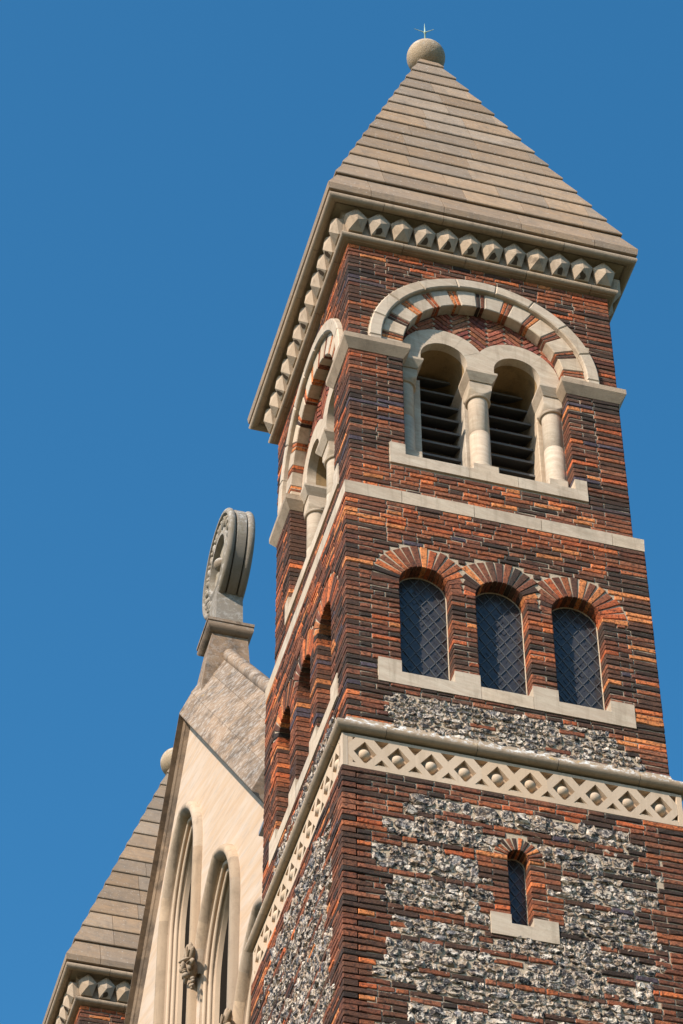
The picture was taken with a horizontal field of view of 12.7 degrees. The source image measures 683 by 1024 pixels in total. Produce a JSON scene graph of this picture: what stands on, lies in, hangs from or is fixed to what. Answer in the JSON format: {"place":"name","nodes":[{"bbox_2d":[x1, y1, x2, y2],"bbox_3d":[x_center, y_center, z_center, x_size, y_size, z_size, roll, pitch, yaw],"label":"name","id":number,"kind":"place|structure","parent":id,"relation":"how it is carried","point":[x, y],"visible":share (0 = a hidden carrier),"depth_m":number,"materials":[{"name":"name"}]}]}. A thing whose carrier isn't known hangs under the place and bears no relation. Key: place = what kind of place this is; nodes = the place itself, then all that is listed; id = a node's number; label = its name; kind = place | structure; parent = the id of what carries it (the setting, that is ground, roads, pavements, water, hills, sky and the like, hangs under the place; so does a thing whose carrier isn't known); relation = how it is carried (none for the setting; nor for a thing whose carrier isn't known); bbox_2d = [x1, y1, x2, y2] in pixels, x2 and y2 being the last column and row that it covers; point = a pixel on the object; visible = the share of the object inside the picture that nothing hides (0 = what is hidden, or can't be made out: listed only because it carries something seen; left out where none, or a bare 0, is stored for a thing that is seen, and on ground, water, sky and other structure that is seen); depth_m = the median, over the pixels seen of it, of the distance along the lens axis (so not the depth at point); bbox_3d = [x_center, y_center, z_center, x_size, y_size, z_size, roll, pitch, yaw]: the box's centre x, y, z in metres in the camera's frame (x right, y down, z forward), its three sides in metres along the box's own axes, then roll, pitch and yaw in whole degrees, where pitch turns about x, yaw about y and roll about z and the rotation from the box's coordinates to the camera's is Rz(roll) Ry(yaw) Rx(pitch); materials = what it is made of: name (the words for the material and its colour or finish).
{"place":"outdoors","nodes":[
{"label":"outdoors","id":0,"kind":"place"},
{"bbox_2d":[124,508,269,1023],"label":"church gable","id":1,"kind":"structure","parent":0,"point":[193,964],"depth_m":37.25,"materials":[{"name":"stone"}]},
{"bbox_2d":[163,814,192,1023],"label":"lancet window","id":2,"kind":"structure","parent":1,"relation":"in","point":[175,994],"depth_m":37.85,"materials":[{"name":"stone"}]},
{"bbox_2d":[199,857,229,1023],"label":"lancet window","id":3,"kind":"structure","parent":1,"relation":"in","point":[213,993],"depth_m":34.97,"materials":[{"name":"stone"}]},
{"bbox_2d":[243,957,252,1023],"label":"lancet window","id":4,"kind":"structure","parent":1,"relation":"in","point":[247,1009],"depth_m":32.02,"materials":[{"name":"stone"}]},
{"bbox_2d":[0,0,682,1023],"label":"sky","id":5,"kind":"structure","parent":0,"point":[167,166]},
{"label":"ground","id":6,"kind":"structure","parent":0,"visible":0},
{"bbox_2d":[42,748,172,1023],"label":"bell tower","id":7,"kind":"structure","parent":6,"relation":"on","point":[93,983],"depth_m":43.31,"materials":[{"name":"stone"}]},
{"bbox_2d":[244,24,682,1023],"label":"bell tower","id":8,"kind":"structure","parent":6,"relation":"on","point":[472,802],"depth_m":30.03,"materials":[{"name":"brick"}]},
{"bbox_2d":[399,578,449,680],"bbox_3d":[0.772,1.135,29.497,0.768,1.767,0.022,11,-48,-11],"label":"window glass","id":9,"kind":"structure","parent":8,"relation":"in","point":[411,620],"depth_m":29.52,"materials":[{"name":"grey glass"}]},
{"bbox_2d":[475,592,526,694],"bbox_3d":[1.518,1.284,29.640,0.768,1.767,0.022,11,-48,-11],"label":"window glass","id":10,"kind":"structure","parent":8,"relation":"in","point":[511,663],"depth_m":29.66,"materials":[{"name":"grey glass"}]},
{"bbox_2d":[507,859,527,925],"bbox_3d":[1.546,3.419,27.201,0.408,1.050,0.021,11,-48,-11],"label":"window glass","id":11,"kind":"structure","parent":8,"relation":"in","point":[518,894],"depth_m":27.25,"materials":[{"name":"grey glass"}]},
{"bbox_2d":[552,607,604,709],"bbox_3d":[2.270,1.435,29.785,0.768,1.767,0.022,11,-48,-11],"label":"window glass","id":12,"kind":"structure","parent":8,"relation":"in","point":[572,647],"depth_m":29.81,"materials":[{"name":"grey glass"}]}
]}

